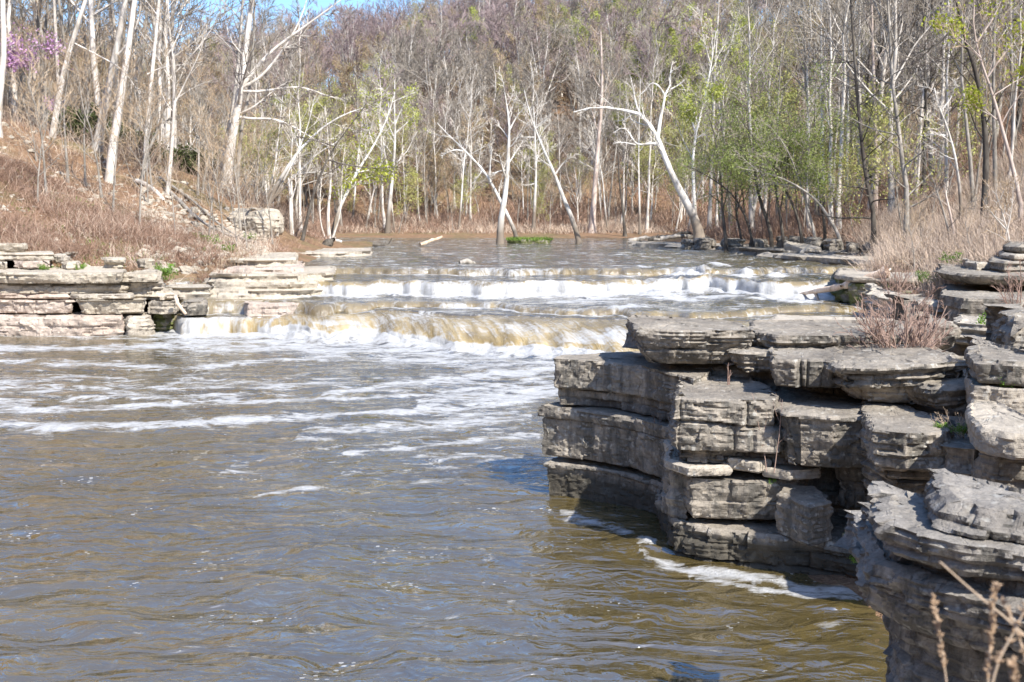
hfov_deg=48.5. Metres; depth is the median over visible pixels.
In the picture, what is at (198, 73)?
bare tree
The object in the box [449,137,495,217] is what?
bare tree
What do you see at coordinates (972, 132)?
sapling
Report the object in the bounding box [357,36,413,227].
bare tree
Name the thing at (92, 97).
budding tree
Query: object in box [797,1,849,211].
sycamore
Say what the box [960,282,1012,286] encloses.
rock ledge
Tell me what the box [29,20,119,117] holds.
budding tree
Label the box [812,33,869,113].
budding tree
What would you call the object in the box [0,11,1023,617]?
terrain
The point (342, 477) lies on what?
river water
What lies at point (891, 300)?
bare shrub
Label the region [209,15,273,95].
bare tree
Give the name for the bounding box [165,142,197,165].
evergreen bush
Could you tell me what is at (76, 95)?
sapling
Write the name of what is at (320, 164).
budding tree
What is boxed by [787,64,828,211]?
bare tree
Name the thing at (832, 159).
sapling
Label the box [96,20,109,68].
bare tree
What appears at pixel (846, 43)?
bare tree
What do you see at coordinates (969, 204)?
sapling
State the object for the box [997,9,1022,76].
sapling
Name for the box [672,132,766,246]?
leafing tree
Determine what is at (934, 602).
dry seed stalk
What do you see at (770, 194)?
sapling
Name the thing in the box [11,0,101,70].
bare tree
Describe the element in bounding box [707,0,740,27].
leafing tree
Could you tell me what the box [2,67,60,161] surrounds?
sapling
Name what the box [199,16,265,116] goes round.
bare tree
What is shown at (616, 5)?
leafing tree
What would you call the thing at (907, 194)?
bare tree
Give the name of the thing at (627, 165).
bare tree
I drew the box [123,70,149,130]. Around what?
sapling
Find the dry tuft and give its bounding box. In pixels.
[929,407,968,438]
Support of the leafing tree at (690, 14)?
on the terrain at (848, 581)
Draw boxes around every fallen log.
[135,179,164,200]
[158,176,257,242]
[169,191,256,242]
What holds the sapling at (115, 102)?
on the terrain at (848, 581)
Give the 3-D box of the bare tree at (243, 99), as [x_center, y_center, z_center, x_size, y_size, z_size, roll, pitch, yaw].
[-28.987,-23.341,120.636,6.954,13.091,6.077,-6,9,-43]
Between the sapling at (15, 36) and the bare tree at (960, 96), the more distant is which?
the bare tree at (960, 96)
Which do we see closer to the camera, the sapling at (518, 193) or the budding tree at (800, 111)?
the sapling at (518, 193)
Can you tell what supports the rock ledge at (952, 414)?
on the rock ledge at (914, 481)
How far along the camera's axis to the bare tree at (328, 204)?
69.35 m
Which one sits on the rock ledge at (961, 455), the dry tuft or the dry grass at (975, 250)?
the dry tuft
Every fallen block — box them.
[244,301,298,316]
[775,485,833,546]
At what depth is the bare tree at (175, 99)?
54.85 m
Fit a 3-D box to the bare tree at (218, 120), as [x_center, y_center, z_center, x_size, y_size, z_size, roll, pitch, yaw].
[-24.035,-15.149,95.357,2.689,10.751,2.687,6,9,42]
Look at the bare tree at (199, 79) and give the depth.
104.36 m
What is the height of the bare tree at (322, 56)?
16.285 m
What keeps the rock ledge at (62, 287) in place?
on the rock ledge at (34, 295)
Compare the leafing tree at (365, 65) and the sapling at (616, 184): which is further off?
the leafing tree at (365, 65)
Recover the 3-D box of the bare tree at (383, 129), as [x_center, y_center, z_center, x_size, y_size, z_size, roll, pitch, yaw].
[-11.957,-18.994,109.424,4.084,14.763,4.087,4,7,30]
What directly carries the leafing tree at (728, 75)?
on the terrain at (848, 581)
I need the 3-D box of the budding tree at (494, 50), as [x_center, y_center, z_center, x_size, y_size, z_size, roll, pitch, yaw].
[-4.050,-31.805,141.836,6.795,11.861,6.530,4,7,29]
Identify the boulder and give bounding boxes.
[122,309,154,335]
[227,207,283,238]
[681,239,693,248]
[693,237,716,249]
[720,238,746,250]
[749,239,768,246]
[775,236,787,247]
[788,236,805,242]
[804,237,823,249]
[822,238,842,250]
[845,241,860,252]
[862,241,869,253]
[884,294,924,321]
[917,314,961,350]
[980,303,1023,349]
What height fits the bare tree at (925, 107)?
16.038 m
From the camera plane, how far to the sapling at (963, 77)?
73.28 m
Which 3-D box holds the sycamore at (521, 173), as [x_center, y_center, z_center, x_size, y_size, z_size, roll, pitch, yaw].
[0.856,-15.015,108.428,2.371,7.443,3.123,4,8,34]
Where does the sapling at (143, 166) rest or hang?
on the terrain at (848, 581)
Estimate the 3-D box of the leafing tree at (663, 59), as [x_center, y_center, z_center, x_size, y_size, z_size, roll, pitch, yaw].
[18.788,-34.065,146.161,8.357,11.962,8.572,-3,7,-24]
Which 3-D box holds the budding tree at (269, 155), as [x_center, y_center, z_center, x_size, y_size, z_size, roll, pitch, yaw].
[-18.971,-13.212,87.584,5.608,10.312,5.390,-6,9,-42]
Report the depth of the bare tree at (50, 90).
118.42 m
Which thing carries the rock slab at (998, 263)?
on the rock slab at (962, 274)
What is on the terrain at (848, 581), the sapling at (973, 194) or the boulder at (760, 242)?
the sapling at (973, 194)
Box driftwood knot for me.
[459,258,474,262]
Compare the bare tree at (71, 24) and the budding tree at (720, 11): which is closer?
the bare tree at (71, 24)
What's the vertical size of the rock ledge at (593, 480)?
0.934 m
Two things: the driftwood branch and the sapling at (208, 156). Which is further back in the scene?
the sapling at (208, 156)
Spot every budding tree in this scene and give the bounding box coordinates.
[25,22,83,112]
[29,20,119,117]
[47,55,102,115]
[66,63,112,120]
[71,35,141,125]
[143,95,201,153]
[177,97,227,165]
[191,31,261,128]
[238,102,301,200]
[250,120,301,208]
[259,34,311,110]
[272,107,327,208]
[280,61,331,115]
[284,22,335,106]
[300,20,338,86]
[303,119,347,200]
[308,104,362,213]
[329,31,392,139]
[336,33,383,92]
[354,110,408,203]
[391,16,436,88]
[392,107,463,214]
[409,149,459,212]
[417,156,445,204]
[427,4,463,68]
[435,106,492,216]
[451,37,498,124]
[475,91,535,187]
[483,46,551,167]
[496,144,527,204]
[499,0,543,81]
[503,110,533,177]
[505,0,563,108]
[540,10,572,84]
[547,27,605,126]
[576,0,620,55]
[587,17,616,61]
[607,41,665,114]
[623,84,685,192]
[624,4,671,92]
[639,0,684,22]
[677,14,722,52]
[685,49,708,103]
[687,9,740,54]
[688,33,741,65]
[695,0,733,37]
[748,27,797,98]
[770,0,792,47]
[776,6,829,78]
[778,91,818,145]
[782,16,826,112]
[783,0,838,92]
[795,20,850,91]
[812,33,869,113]
[836,45,893,110]
[853,85,911,174]
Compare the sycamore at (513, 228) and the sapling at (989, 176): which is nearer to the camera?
the sapling at (989, 176)
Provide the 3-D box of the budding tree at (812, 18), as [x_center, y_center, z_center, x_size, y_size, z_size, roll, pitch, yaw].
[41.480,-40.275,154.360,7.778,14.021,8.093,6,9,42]
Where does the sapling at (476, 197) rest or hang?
on the terrain at (848, 581)
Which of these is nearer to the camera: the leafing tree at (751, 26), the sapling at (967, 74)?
the sapling at (967, 74)
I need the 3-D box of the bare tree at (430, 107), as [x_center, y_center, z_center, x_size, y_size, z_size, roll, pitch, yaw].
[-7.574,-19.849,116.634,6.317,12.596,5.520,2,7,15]
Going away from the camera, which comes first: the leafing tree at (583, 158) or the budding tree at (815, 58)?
the leafing tree at (583, 158)
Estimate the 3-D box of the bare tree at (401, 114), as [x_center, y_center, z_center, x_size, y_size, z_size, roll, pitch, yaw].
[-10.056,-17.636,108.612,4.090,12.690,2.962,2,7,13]
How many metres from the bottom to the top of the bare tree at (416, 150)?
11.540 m
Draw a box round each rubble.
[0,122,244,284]
[138,186,268,284]
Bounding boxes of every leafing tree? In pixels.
[196,39,232,98]
[206,115,271,192]
[233,132,279,193]
[241,114,301,202]
[247,55,277,120]
[254,70,363,225]
[264,93,315,203]
[271,98,309,195]
[286,96,360,213]
[315,77,358,124]
[315,120,356,195]
[344,95,389,191]
[344,117,399,220]
[345,53,414,156]
[378,103,436,209]
[397,0,429,30]
[453,163,487,211]
[459,5,492,79]
[486,64,530,159]
[504,8,548,96]
[510,124,561,211]
[529,153,566,211]
[539,0,570,96]
[558,3,588,65]
[561,146,600,201]
[566,8,612,115]
[594,0,634,25]
[602,7,642,70]
[605,77,655,175]
[606,28,633,81]
[616,130,677,220]
[623,37,677,129]
[631,4,661,59]
[645,91,721,221]
[648,36,695,121]
[649,22,684,117]
[649,38,715,158]
[651,148,702,230]
[653,1,698,103]
[664,79,756,250]
[668,0,685,25]
[670,48,736,179]
[671,118,736,228]
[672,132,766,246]
[677,9,709,61]
[679,21,706,53]
[685,1,715,22]
[697,14,756,145]
[702,118,764,246]
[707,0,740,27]
[715,57,796,246]
[716,58,765,143]
[718,99,802,203]
[719,48,785,102]
[719,81,814,242]
[721,138,850,249]
[727,11,765,56]
[728,0,769,38]
[728,58,805,216]
[730,158,797,200]
[736,17,798,96]
[742,108,832,236]
[745,51,828,247]
[767,52,872,239]
[783,85,843,153]
[788,16,815,78]
[805,84,870,193]
[838,25,876,76]
[854,89,915,156]
[901,6,990,139]
[921,0,1023,230]
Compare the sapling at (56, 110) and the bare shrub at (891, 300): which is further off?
the sapling at (56, 110)
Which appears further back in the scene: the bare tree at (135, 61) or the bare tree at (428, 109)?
the bare tree at (428, 109)
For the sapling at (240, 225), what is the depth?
54.50 m
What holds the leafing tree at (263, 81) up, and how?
on the terrain at (848, 581)
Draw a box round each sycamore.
[250,89,371,207]
[269,104,306,207]
[326,84,422,238]
[338,87,383,218]
[349,61,429,232]
[360,99,407,231]
[390,142,402,202]
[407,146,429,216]
[427,98,517,237]
[450,84,493,228]
[488,67,531,243]
[507,62,581,243]
[509,144,529,212]
[518,100,557,230]
[573,60,704,238]
[576,110,621,229]
[579,122,610,217]
[616,78,658,233]
[656,9,742,234]
[675,148,706,225]
[731,80,764,216]
[795,80,834,208]
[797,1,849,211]
[798,36,849,199]
[818,0,866,212]
[836,46,889,185]
[898,45,950,114]
[900,70,933,172]
[905,50,941,127]
[915,75,962,223]
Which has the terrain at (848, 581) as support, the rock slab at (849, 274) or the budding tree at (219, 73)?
the budding tree at (219, 73)
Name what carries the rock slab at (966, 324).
on the rock shelf at (958, 349)
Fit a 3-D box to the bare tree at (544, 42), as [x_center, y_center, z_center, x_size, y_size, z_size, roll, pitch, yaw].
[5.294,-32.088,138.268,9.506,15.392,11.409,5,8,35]
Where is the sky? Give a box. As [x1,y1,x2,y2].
[13,0,825,94]
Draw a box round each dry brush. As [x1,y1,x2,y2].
[0,148,255,284]
[240,69,1023,227]
[305,224,337,244]
[669,107,1023,246]
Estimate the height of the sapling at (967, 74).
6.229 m
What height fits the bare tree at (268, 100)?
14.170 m
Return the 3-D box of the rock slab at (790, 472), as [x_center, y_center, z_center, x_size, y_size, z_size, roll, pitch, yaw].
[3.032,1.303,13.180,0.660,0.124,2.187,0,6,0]
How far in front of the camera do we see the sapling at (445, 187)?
103.90 m
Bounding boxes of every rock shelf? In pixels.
[628,241,721,249]
[731,244,874,255]
[756,252,875,266]
[768,315,968,355]
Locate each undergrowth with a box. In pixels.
[2,85,313,238]
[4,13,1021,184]
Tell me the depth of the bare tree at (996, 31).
88.25 m
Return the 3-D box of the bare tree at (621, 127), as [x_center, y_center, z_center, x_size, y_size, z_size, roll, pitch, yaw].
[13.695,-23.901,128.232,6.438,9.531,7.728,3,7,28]
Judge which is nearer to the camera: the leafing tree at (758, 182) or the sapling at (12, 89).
the sapling at (12, 89)
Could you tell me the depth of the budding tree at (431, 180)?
117.52 m
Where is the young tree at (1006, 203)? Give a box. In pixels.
[975,173,1022,241]
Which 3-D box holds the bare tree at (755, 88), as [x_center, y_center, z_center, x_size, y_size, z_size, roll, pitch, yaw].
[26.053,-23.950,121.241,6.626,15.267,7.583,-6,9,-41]
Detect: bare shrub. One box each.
[187,253,227,275]
[222,246,251,267]
[834,291,956,351]
[863,278,945,315]
[870,257,917,291]
[990,256,1023,306]
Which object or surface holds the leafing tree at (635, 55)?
on the terrain at (848, 581)
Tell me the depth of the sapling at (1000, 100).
56.02 m
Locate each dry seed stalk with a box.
[930,593,947,681]
[939,561,1023,633]
[982,581,1002,681]
[991,601,1023,681]
[1001,596,1023,663]
[1006,655,1020,681]
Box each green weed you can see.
[37,263,49,269]
[74,261,86,269]
[152,262,180,279]
[202,234,220,243]
[217,244,235,251]
[915,270,938,283]
[933,421,950,429]
[939,250,961,263]
[948,423,967,434]
[976,311,986,324]
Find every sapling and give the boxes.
[0,15,31,92]
[0,15,38,94]
[0,18,43,110]
[0,25,90,195]
[0,35,22,103]
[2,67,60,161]
[2,79,79,201]
[3,62,26,120]
[17,86,31,118]
[20,17,64,127]
[22,0,63,127]
[24,56,53,128]
[28,29,101,106]
[30,45,55,119]
[39,18,76,105]
[41,72,73,149]
[47,32,126,185]
[47,58,79,112]
[49,37,130,197]
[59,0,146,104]
[61,0,144,117]
[63,34,113,112]
[64,0,138,107]
[65,73,91,115]
[85,113,108,169]
[86,49,156,210]
[93,67,136,126]
[93,78,187,223]
[101,0,178,135]
[104,45,186,184]
[107,85,132,124]
[118,77,174,202]
[122,66,142,155]
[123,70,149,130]
[124,59,180,135]
[133,0,180,161]
[142,138,197,231]
[156,74,197,150]
[161,36,239,173]
[163,40,227,151]
[177,31,224,166]
[183,125,246,237]
[190,76,272,230]
[191,99,229,231]
[193,118,218,158]
[195,109,238,236]
[199,137,266,241]
[208,129,274,247]
[212,153,233,209]
[226,138,244,204]
[227,89,262,193]
[238,129,266,194]
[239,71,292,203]
[241,106,294,192]
[244,126,288,243]
[286,138,320,207]
[321,156,335,201]
[328,174,347,210]
[344,178,357,214]
[356,154,388,227]
[360,181,378,228]
[374,163,388,205]
[384,150,402,211]
[386,162,425,229]
[393,165,421,222]
[417,162,434,222]
[420,143,441,215]
[432,161,457,209]
[447,175,465,210]
[448,190,458,225]
[452,172,484,223]
[471,189,479,208]
[482,191,499,227]
[487,170,500,209]
[490,168,515,203]
[492,160,502,192]
[509,170,528,225]
[509,175,530,216]
[528,177,548,221]
[536,195,551,223]
[538,168,565,227]
[540,179,555,217]
[541,174,561,205]
[562,158,585,208]
[575,136,588,206]
[575,159,601,223]
[582,139,612,197]
[598,153,618,211]
[600,161,617,220]
[609,187,620,219]
[611,159,622,213]
[640,141,666,211]
[664,167,680,224]
[669,182,679,220]
[691,175,713,211]
[710,128,755,229]
[718,149,740,233]
[738,164,785,233]
[753,135,787,219]
[762,111,811,233]
[779,167,802,214]
[783,123,838,234]
[816,123,856,205]
[816,158,856,227]
[821,143,875,235]
[824,103,895,212]
[825,150,848,191]
[837,75,908,221]
[853,87,938,231]
[877,134,922,210]
[879,101,916,184]
[884,85,923,219]
[887,194,940,275]
[891,194,919,244]
[898,131,924,184]
[901,91,917,179]
[902,183,933,245]
[913,106,936,171]
[916,163,956,221]
[918,81,996,191]
[919,47,969,171]
[920,113,963,184]
[922,112,974,207]
[928,65,963,141]
[934,37,991,148]
[946,200,991,252]
[949,3,1012,198]
[955,61,990,155]
[959,77,1006,134]
[959,90,990,174]
[960,61,995,151]
[962,174,981,214]
[962,186,980,223]
[972,38,1008,145]
[976,154,1002,203]
[983,0,1023,157]
[987,41,1009,105]
[988,162,1014,223]
[991,53,1023,130]
[991,171,1016,231]
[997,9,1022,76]
[997,136,1023,191]
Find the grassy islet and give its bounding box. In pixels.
[506,236,553,243]
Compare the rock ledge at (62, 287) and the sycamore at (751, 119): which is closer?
the rock ledge at (62, 287)
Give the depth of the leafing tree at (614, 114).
125.17 m
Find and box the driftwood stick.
[173,295,186,314]
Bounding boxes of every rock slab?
[0,242,27,251]
[0,250,54,259]
[0,260,6,268]
[14,260,50,268]
[53,251,75,262]
[61,261,80,269]
[70,291,134,298]
[102,257,125,268]
[136,258,154,267]
[622,314,754,365]
[663,439,732,475]
[726,456,771,472]
[727,346,770,371]
[748,319,941,348]
[762,463,821,479]
[767,345,851,387]
[783,240,821,253]
[825,344,967,387]
[834,268,940,283]
[841,386,914,403]
[852,312,868,316]
[905,375,967,410]
[932,263,1023,284]
[953,315,986,344]
[962,258,990,269]
[963,335,1023,386]
[964,359,1023,413]
[965,396,1023,459]
[989,256,1023,271]
[998,250,1023,259]
[1002,241,1023,252]
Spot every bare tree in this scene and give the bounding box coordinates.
[0,0,6,137]
[5,0,50,87]
[5,0,63,96]
[5,0,116,97]
[6,0,18,120]
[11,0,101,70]
[15,0,113,121]
[18,0,28,121]
[20,39,93,182]
[22,0,26,120]
[24,6,105,100]
[25,51,80,106]
[30,0,41,124]
[31,0,101,113]
[36,0,49,118]
[36,0,52,123]
[39,4,78,104]
[42,0,142,113]
[43,0,95,105]
[49,0,158,137]
[52,0,65,73]
[53,0,61,134]
[55,0,119,103]
[57,0,74,106]
[69,20,110,96]
[78,0,89,110]
[81,30,112,119]
[82,58,144,124]
[86,0,118,113]
[89,0,256,148]
[91,0,150,151]
[95,8,125,113]
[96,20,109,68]
[101,0,234,148]
[104,0,136,183]
[104,0,161,128]
[108,0,115,109]
[108,6,151,57]
[110,0,118,98]
[114,0,228,128]
[115,0,201,129]
[119,0,130,82]
[123,75,186,131]
[125,41,165,117]
[127,0,212,195]
[129,1,162,130]
[134,1,170,130]
[137,0,204,167]
[138,12,213,91]
[138,68,190,180]
[139,25,165,121]
[143,0,181,140]
[145,43,230,150]
[145,78,186,137]
[157,0,165,146]
[170,0,176,148]
[171,25,217,146]
[175,17,225,142]
[176,74,218,151]
[176,79,195,146]
[178,7,224,152]
[178,81,210,195]
[179,101,225,151]
[188,48,228,127]
[188,63,271,179]
[190,37,248,107]
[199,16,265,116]
[201,112,235,193]
[203,72,263,173]
[208,0,257,184]
[208,102,226,143]
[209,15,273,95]
[210,69,253,127]
[213,0,280,200]
[215,17,274,116]
[219,0,354,194]
[227,0,270,197]
[230,0,307,124]
[232,50,301,202]
[242,123,313,180]
[244,114,311,195]
[245,89,288,191]
[254,26,307,147]
[259,24,324,116]
[259,64,312,221]
[269,0,324,227]
[284,171,297,234]
[288,10,351,114]
[291,119,311,217]
[296,87,412,240]
[300,43,346,225]
[307,81,337,223]
[307,91,353,237]
[308,6,367,127]
[340,51,413,194]
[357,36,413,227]
[358,33,424,139]
[359,97,375,212]
[370,1,445,122]
[371,25,433,127]
[373,68,405,217]
[374,96,399,221]
[375,81,440,173]
[377,23,436,118]
[388,89,424,216]
[391,94,442,190]
[392,34,454,111]
[399,117,450,202]
[402,105,438,220]
[405,93,506,206]
[406,84,440,221]
[409,0,472,105]
[412,66,467,172]
[416,87,464,207]
[420,86,456,217]
[428,67,493,184]
[430,20,511,134]
[432,129,452,211]
[442,90,467,212]
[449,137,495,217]
[454,49,523,182]
[454,50,488,217]
[459,42,526,141]
[462,28,509,123]
[488,79,537,156]
[491,45,560,183]
[494,53,557,123]
[501,117,570,203]
[511,18,565,117]
[513,21,573,127]
[514,9,583,119]
[518,88,546,220]
[528,99,575,177]
[543,100,578,211]
[549,0,611,128]
[549,86,608,201]
[549,144,593,223]
[556,55,622,201]
[560,16,612,144]
[560,97,619,209]
[567,52,629,165]
[572,124,589,165]
[573,58,654,153]
[579,24,627,232]
[583,35,627,99]
[586,31,639,103]
[597,43,642,218]
[597,72,643,222]
[601,113,677,215]
[606,93,655,162]
[606,117,638,236]
[609,119,639,214]
[610,76,659,186]
[615,0,695,145]
[617,21,671,141]
[625,28,675,232]
[639,55,701,167]
[640,128,665,207]
[641,22,704,127]
[644,151,663,221]
[656,19,727,148]
[664,65,724,202]
[667,6,731,143]
[675,0,751,231]
[686,114,701,203]
[687,0,746,225]
[693,21,751,77]
[697,92,725,227]
[701,47,745,133]
[703,72,741,227]
[706,43,740,220]
[706,89,746,160]
[708,0,803,231]
[716,54,773,147]
[719,47,782,186]
[719,65,759,128]
[739,0,795,211]
[739,31,796,150]
[742,0,811,219]
[753,57,803,208]
[755,0,842,224]
[779,0,858,234]
[779,0,968,217]
[781,35,840,133]
[783,0,856,201]
[786,0,954,209]
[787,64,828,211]
[789,0,881,233]
[790,39,854,203]
[792,6,855,88]
[800,0,902,253]
[804,24,863,195]
[806,3,845,98]
[812,2,866,111]
[814,0,887,228]
[818,1,936,185]
[822,2,874,84]
[824,2,906,186]
[824,58,863,197]
[826,3,865,102]
[826,64,864,154]
[827,0,972,238]
[827,1,881,103]
[834,0,930,155]
[834,9,903,168]
[852,0,963,198]
[853,0,912,194]
[856,0,910,213]
[856,6,919,69]
[862,37,902,88]
[863,3,914,154]
[866,0,1023,182]
[871,7,985,176]
[876,0,914,181]
[884,0,954,200]
[887,35,913,136]
[895,0,1016,214]
[897,1,939,184]
[898,0,1023,223]
[899,136,980,240]
[906,3,955,160]
[918,0,952,182]
[920,2,953,158]
[928,0,987,196]
[930,0,1023,198]
[930,64,961,119]
[933,0,1023,133]
[933,179,954,238]
[939,1,996,150]
[939,11,1013,144]
[941,4,988,140]
[952,16,988,144]
[963,0,1023,140]
[976,0,1023,178]
[979,0,1007,129]
[981,1,1023,105]
[982,0,988,133]
[982,0,1023,56]
[996,0,1023,139]
[1001,0,1023,32]
[1009,0,1016,149]
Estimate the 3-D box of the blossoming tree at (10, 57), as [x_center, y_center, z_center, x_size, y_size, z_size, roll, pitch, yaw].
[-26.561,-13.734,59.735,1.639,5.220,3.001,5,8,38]
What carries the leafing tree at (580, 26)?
on the terrain at (848, 581)
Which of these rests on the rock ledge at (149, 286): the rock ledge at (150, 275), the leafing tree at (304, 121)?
the rock ledge at (150, 275)
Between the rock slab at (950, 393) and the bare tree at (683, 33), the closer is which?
the rock slab at (950, 393)
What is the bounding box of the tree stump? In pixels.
[322,238,334,246]
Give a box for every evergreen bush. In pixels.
[44,102,99,141]
[105,112,128,147]
[119,124,156,152]
[139,141,168,165]
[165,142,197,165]
[173,145,207,174]
[192,148,220,175]
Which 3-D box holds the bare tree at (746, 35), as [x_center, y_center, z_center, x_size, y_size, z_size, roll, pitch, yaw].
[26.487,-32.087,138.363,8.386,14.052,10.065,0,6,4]
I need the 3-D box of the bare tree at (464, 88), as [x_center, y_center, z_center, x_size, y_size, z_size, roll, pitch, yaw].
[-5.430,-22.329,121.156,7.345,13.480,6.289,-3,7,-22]
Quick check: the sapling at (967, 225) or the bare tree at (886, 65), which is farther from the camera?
the bare tree at (886, 65)
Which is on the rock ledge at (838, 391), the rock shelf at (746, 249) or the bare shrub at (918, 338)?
the bare shrub at (918, 338)
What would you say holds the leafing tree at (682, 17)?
on the terrain at (848, 581)
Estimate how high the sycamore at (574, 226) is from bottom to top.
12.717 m
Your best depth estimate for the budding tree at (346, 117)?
110.48 m
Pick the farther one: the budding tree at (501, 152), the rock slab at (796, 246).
the budding tree at (501, 152)
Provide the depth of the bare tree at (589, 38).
141.08 m
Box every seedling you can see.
[727,363,732,384]
[751,393,787,472]
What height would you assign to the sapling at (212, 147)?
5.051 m
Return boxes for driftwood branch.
[800,266,890,300]
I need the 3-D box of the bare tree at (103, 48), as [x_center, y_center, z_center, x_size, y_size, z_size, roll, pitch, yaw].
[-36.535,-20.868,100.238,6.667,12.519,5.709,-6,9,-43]
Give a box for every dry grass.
[0,112,282,282]
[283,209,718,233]
[826,137,1023,272]
[903,202,1023,299]
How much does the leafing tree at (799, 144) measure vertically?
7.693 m
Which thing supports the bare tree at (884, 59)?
on the terrain at (848, 581)
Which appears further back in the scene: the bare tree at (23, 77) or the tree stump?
the bare tree at (23, 77)
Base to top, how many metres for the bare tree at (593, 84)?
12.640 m
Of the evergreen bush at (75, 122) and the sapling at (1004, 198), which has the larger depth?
the evergreen bush at (75, 122)
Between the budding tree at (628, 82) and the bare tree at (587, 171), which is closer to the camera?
the bare tree at (587, 171)
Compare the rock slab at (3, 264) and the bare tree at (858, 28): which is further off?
the bare tree at (858, 28)
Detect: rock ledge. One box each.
[0,266,126,282]
[0,282,129,292]
[0,293,70,298]
[0,298,75,312]
[0,309,124,336]
[76,297,146,313]
[121,268,161,281]
[123,277,165,290]
[132,286,178,299]
[148,298,178,313]
[153,313,176,331]
[165,283,212,300]
[179,297,207,315]
[179,299,289,302]
[207,266,336,287]
[209,289,314,298]
[212,281,323,294]
[223,261,306,273]
[227,252,298,267]
[296,248,371,256]
[537,402,668,438]
[541,417,663,476]
[543,456,662,513]
[553,351,712,402]
[558,388,670,420]
[654,489,857,576]
[659,438,687,546]
[665,374,784,453]
[677,449,800,464]
[677,470,809,519]
[692,356,965,388]
[772,385,864,467]
[791,348,962,394]
[808,467,859,517]
[830,272,928,306]
[833,510,1023,664]
[834,467,868,509]
[855,400,954,469]
[855,447,929,494]
[856,502,1023,637]
[863,283,942,318]
[867,481,1023,581]
[880,540,1023,595]
[882,615,1023,681]
[906,403,967,434]
[923,468,1023,543]
[937,429,979,475]
[939,283,1023,320]
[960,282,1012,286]
[962,414,1023,488]
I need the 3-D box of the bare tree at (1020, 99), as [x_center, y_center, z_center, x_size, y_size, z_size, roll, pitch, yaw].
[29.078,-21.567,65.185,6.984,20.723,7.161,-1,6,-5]
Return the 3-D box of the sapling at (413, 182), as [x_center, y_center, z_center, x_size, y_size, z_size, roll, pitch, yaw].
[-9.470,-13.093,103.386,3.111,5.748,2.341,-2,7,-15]
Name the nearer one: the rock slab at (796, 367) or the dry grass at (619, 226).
the rock slab at (796, 367)
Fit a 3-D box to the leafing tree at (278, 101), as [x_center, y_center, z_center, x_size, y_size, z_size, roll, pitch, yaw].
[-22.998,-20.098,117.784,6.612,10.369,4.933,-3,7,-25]
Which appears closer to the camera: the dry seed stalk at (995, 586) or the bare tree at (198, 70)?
the dry seed stalk at (995, 586)
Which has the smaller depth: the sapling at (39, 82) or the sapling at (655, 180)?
the sapling at (39, 82)
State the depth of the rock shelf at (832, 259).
48.75 m
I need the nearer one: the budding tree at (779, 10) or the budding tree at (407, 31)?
the budding tree at (407, 31)
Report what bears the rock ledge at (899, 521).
on the rock ledge at (1016, 588)
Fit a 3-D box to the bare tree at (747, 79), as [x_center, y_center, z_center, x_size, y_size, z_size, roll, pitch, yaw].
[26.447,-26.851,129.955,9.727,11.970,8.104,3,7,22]
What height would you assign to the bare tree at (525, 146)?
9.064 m
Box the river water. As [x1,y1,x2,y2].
[0,237,888,681]
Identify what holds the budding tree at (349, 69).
on the terrain at (848, 581)
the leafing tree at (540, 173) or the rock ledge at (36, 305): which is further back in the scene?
the leafing tree at (540, 173)
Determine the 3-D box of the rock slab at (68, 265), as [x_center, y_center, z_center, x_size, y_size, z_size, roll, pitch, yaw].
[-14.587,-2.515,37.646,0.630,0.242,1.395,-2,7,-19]
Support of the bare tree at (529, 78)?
on the terrain at (848, 581)
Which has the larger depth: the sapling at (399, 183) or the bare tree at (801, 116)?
the sapling at (399, 183)
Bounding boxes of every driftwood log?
[372,238,402,246]
[419,235,442,245]
[628,235,660,240]
[648,234,666,240]
[660,234,689,240]
[673,231,690,238]
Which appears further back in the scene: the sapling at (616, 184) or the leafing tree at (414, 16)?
the leafing tree at (414, 16)
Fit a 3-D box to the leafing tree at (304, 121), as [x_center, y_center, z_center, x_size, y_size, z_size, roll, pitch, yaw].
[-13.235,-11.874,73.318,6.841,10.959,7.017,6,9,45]
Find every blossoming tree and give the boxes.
[0,28,27,118]
[8,22,72,128]
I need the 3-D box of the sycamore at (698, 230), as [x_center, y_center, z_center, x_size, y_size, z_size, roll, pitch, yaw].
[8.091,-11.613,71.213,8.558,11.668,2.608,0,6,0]
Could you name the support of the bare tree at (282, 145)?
on the terrain at (848, 581)
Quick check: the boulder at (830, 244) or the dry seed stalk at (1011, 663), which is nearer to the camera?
the dry seed stalk at (1011, 663)
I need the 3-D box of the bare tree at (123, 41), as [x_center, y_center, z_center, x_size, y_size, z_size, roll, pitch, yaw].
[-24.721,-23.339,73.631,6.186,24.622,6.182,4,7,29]
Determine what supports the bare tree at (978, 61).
on the terrain at (848, 581)
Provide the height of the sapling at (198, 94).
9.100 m
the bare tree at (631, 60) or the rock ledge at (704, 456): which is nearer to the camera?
the rock ledge at (704, 456)
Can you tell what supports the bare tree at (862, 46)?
on the terrain at (848, 581)
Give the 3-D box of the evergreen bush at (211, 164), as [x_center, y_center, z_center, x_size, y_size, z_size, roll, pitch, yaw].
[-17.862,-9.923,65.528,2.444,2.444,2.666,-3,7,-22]
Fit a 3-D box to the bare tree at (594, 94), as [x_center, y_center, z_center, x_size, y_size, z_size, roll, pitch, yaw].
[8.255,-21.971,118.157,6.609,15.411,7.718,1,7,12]
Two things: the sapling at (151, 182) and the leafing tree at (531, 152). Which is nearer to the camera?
the sapling at (151, 182)

